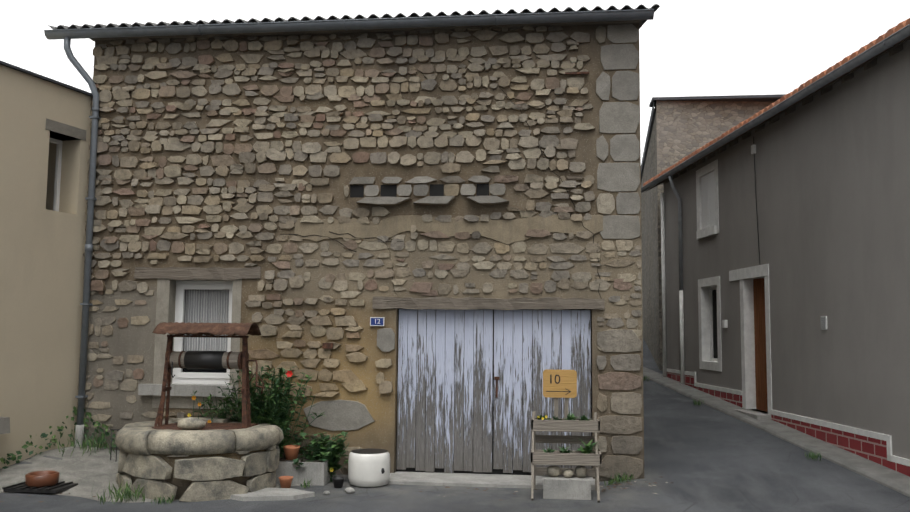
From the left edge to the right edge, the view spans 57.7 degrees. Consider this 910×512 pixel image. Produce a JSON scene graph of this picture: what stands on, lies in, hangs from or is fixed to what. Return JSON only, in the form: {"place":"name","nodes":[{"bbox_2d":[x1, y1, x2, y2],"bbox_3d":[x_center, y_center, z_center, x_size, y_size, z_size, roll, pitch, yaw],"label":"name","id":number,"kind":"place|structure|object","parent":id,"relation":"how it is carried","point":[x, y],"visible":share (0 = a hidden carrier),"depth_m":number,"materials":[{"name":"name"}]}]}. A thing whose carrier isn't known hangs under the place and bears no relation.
{"place":"outdoors","nodes":[
{"label":"outdoors","id":0,"kind":"place"},
{"bbox_2d":[152,322,264,427],"bbox_3d":[-2.793,1.369,9.542,1.312,1.199,0.479,0,-5,6],"label":"well windlass frame","id":1,"kind":"object","parent":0,"point":[206,360],"visible":1,"depth_m":9.49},
{"bbox_2d":[187,365,324,458],"bbox_3d":[-2.374,2.004,10.117,1.551,1.411,0.857,0,-5,6],"label":"flowering shrub","id":2,"kind":"object","parent":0,"point":[272,406],"visible":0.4,"depth_m":10.04,"materials":[{"name":"green plant"}]},
{"bbox_2d":[0,338,909,511],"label":"ground","id":3,"kind":"structure","parent":0,"point":[704,458],"depth_m":9.30,"materials":[{"name":"grey asphalt"}]},
{"bbox_2d":[0,61,92,468],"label":"neighbouring building","id":4,"kind":"structure","parent":3,"relation":"on","point":[45,132],"depth_m":10.31,"materials":[{"name":"beige paint"}]},
{"bbox_2d":[0,446,299,502],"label":"paving","id":5,"kind":"structure","parent":3,"relation":"on","point":[96,470],"depth_m":9.65,"materials":[{"name":"grey concrete"}]},
{"bbox_2d":[2,470,77,492],"bbox_3d":[-4.534,2.466,9.053,0.600,0.170,0.460,0,-5,6],"label":"brown pot","id":6,"kind":"object","parent":5,"relation":"on","point":[46,481],"visible":1,"depth_m":8.93,"materials":[{"name":"ceramic"}]},
{"bbox_2d":[0,406,115,468],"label":"weeds","id":7,"kind":"object","parent":5,"relation":"on","point":[102,440],"visible":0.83,"depth_m":10.44,"materials":[{"name":"green plant"}]},
{"bbox_2d":[110,429,119,461],"bbox_3d":[-4.019,2.346,10.127,0.460,0.428,0.014,0,-5,6],"label":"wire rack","id":8,"kind":"object","parent":5,"relation":"on","point":[111,447],"visible":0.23,"depth_m":10.15,"materials":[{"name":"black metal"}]},
{"bbox_2d":[115,417,283,501],"bbox_3d":[-2.935,2.299,9.461,1.857,0.741,1.730,0,-5,6],"label":"stone well","id":9,"kind":"object","parent":5,"relation":"on","point":[137,443],"visible":0.94,"depth_m":8.79,"materials":[{"name":"grey stone"}]},
{"bbox_2d":[128,449,265,499],"bbox_3d":[-2.917,2.361,9.465,1.600,0.660,1.440,0,-5,6],"label":"joint","id":10,"kind":"object","parent":9,"relation":"attached to","point":[182,485],"visible":0.06,"depth_m":8.78,"materials":[{"name":"grey concrete"}]},
{"bbox_2d":[152,417,257,429],"bbox_3d":[-2.917,1.902,9.471,1.040,0.175,0.870,0,-5,6],"label":"well cover","id":11,"kind":"object","parent":9,"relation":"on","point":[190,423],"visible":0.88,"depth_m":9.28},
{"bbox_2d":[191,388,263,422],"bbox_3d":[-2.833,2.161,10.133,1.077,1.078,0.648,0,-5,6],"label":"plant","id":12,"kind":"object","parent":9,"relation":"in","point":[227,409],"visible":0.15,"depth_m":10.20,"materials":[{"name":"green plant"}]},
{"bbox_2d":[276,458,330,485],"bbox_3d":[-1.828,2.554,9.794,0.661,0.264,0.339,0,-5,6],"label":"concrete trough","id":13,"kind":"object","parent":5,"relation":"on","point":[315,472],"visible":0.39,"depth_m":9.63,"materials":[{"name":"concrete"}]},
{"bbox_2d":[292,431,348,481],"bbox_3d":[-1.514,2.404,9.837,0.857,0.583,0.608,0,-5,6],"label":"shrub","id":14,"kind":"object","parent":13,"relation":"in","point":[328,449],"visible":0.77,"depth_m":9.85,"materials":[{"name":"green plant"}]},
{"bbox_2d":[230,487,354,500],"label":"flat stone slab","id":15,"kind":"structure","parent":3,"relation":"on","point":[269,494],"depth_m":8.85,"materials":[{"name":"stone"}]},
{"bbox_2d":[279,445,344,487],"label":"flower pots","id":16,"kind":"object","parent":3,"relation":"on","point":[291,452],"visible":0.88,"depth_m":9.50,"materials":[{"name":"orange ceramic"}]},
{"bbox_2d":[0,481,671,501],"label":"leaf litter debris","id":17,"kind":"object","parent":3,"relation":"on","point":[514,491],"visible":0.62,"depth_m":9.52,"materials":[{"name":"brown plant"}]},
{"bbox_2d":[78,24,643,481],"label":"barn wall","id":18,"kind":"structure","parent":3,"relation":"on","point":[140,340],"depth_m":10.61,"materials":[{"name":"brown stone"}]},
{"bbox_2d":[138,278,241,408],"bbox_3d":[-3.420,1.137,10.799,1.316,1.680,0.337,0,-5,6],"label":"window surround","id":19,"kind":"object","parent":18,"relation":"attached to","point":[180,396],"visible":0.62,"depth_m":10.69,"materials":[{"name":"grey stone"}]},
{"bbox_2d":[172,281,232,383],"bbox_3d":[-3.294,1.011,10.947,0.860,1.360,0.165,0,-5,6],"label":"barn window","id":20,"kind":"structure","parent":19,"relation":"in","point":[208,301],"depth_m":10.98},
{"bbox_2d":[134,266,260,279],"bbox_3d":[-3.358,0.235,10.880,1.710,0.182,0.242,0,-5,6],"label":"window lintel","id":21,"kind":"structure","parent":18,"relation":"in","point":[184,273],"depth_m":10.78,"materials":[{"name":"brown wood"}]},
{"bbox_2d":[44,9,653,446],"bbox_3d":[-1.533,-0.224,10.479,7.990,5.614,0.307,0,-5,6],"label":"gutter and downpipe","id":22,"kind":"object","parent":18,"relation":"attached to","point":[406,23],"visible":0.94,"depth_m":10.74,"materials":[{"name":"grey metal"}]},
{"bbox_2d":[48,4,659,29],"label":"barn roof","id":23,"kind":"structure","parent":18,"relation":"on","point":[655,7],"depth_m":10.70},
{"bbox_2d":[77,24,642,479],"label":"barn stones","id":24,"kind":"object","parent":18,"relation":"in","point":[621,114],"visible":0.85,"depth_m":10.61,"materials":[{"name":"beige stone"}]},
{"bbox_2d":[370,317,383,325],"bbox_3d":[-0.983,0.829,10.432,0.180,0.110,0.017,0,-5,6],"label":"house number plate","id":25,"kind":"object","parent":18,"relation":"attached to","point":[372,321],"visible":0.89,"depth_m":10.42,"materials":[{"name":"blue metal"}]},
{"bbox_2d":[280,86,601,298],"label":"barn cracks","id":26,"kind":"object","parent":18,"relation":"in","point":[402,241],"visible":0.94,"depth_m":10.53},
{"bbox_2d":[294,214,602,244],"bbox_3d":[-0.119,-0.330,10.472,3.940,0.403,0.022,0,-5,6],"label":"mortar band","id":27,"kind":"object","parent":18,"relation":"attached to","point":[508,231],"visible":0.77,"depth_m":10.46,"materials":[{"name":"beige concrete"}]},
{"bbox_2d":[372,296,604,309],"bbox_3d":[0.412,0.604,10.440,2.900,0.172,0.299,0,-5,6],"label":"door lintel","id":28,"kind":"structure","parent":18,"relation":"in","point":[469,303],"depth_m":10.30,"materials":[{"name":"brown wood"}]},
{"bbox_2d":[396,309,591,474],"bbox_3d":[0.477,1.706,10.336,2.450,2.090,0.050,0,-5,6],"label":"barn door","id":29,"kind":"structure","parent":18,"relation":"in","point":[471,398],"depth_m":10.35,"materials":[{"name":"grey wood"}]},
{"bbox_2d":[348,448,389,486],"bbox_3d":[-1.008,2.491,9.701,0.490,0.388,0.490,0,-5,6],"label":"enamel pot","id":30,"kind":"object","parent":3,"relation":"on","point":[369,467],"visible":1,"depth_m":9.51,"materials":[{"name":"white metal"}]},
{"bbox_2d":[92,376,821,504],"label":"weedy grass","id":31,"kind":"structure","parent":3,"relation":"on","point":[126,494],"depth_m":8.66,"materials":[{"name":"green plant"}]},
{"bbox_2d":[388,471,599,489],"bbox_3d":[0.411,2.729,9.967,2.600,0.085,0.750,0,-5,6],"label":"door threshold","id":32,"kind":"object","parent":3,"relation":"on","point":[462,479],"depth_m":9.85,"materials":[{"name":"concrete"}]},
{"bbox_2d":[531,398,601,501],"bbox_3d":[1.236,2.022,9.217,0.770,1.326,0.736,0,-5,6],"label":"plant stand","id":33,"kind":"object","parent":3,"relation":"on","point":[577,458],"visible":0.96,"depth_m":9.31,"materials":[{"name":"grey wood"}]},
{"bbox_2d":[543,369,576,397],"bbox_3d":[1.212,1.476,9.545,0.390,0.320,0.022,0,-5,6],"label":"sign board","id":34,"kind":"object","parent":33,"relation":"attached to","point":[566,387],"visible":1,"depth_m":9.53,"materials":[{"name":"yellow wood"}]},
{"bbox_2d":[550,375,559,383],"bbox_3d":[1.160,1.424,9.545,0.115,0.105,0.002,0,-5,6],"label":"sign text","id":35,"kind":"object","parent":34,"relation":"on","point":[555,379],"visible":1,"depth_m":9.54},
{"bbox_2d":[536,411,599,453],"bbox_3d":[1.267,1.983,9.255,0.749,0.459,0.560,0,-5,6],"label":"plant","id":36,"kind":"object","parent":33,"relation":"on","point":[587,449],"visible":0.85,"depth_m":9.20,"materials":[{"name":"green plant"}]},
{"bbox_2d":[543,465,590,499],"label":"block with stones","id":37,"kind":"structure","parent":3,"relation":"on","point":[567,484],"depth_m":8.96,"materials":[{"name":"grey concrete"}]},
{"bbox_2d":[641,94,785,370],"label":"background building","id":38,"kind":"structure","parent":3,"relation":"on","point":[679,128],"depth_m":20.70,"materials":[{"name":"stone"}]},
{"bbox_2d":[643,367,909,496],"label":"sidewalk","id":39,"kind":"structure","parent":3,"relation":"on","point":[899,482],"depth_m":11.61,"materials":[{"name":"concrete"}]},
{"bbox_2d":[664,40,909,476],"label":"house","id":40,"kind":"structure","parent":3,"relation":"on","point":[803,326],"depth_m":12.02,"materials":[{"name":"grey paint"}]},
{"bbox_2d":[641,18,909,383],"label":"grey house roof eave","id":41,"kind":"object","parent":40,"relation":"attached to","point":[891,41],"visible":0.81,"depth_m":13.54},
{"bbox_2d":[0,0,909,162],"label":"sky","id":42,"kind":"structure","parent":0,"point":[688,47],"materials":[{"name":"white"}]},
{"bbox_2d":[322,72,588,348],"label":"stones","id":43,"kind":"object","parent":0,"point":[328,345],"visible":0.89,"depth_m":10.44,"materials":[{"name":"brown stone"}]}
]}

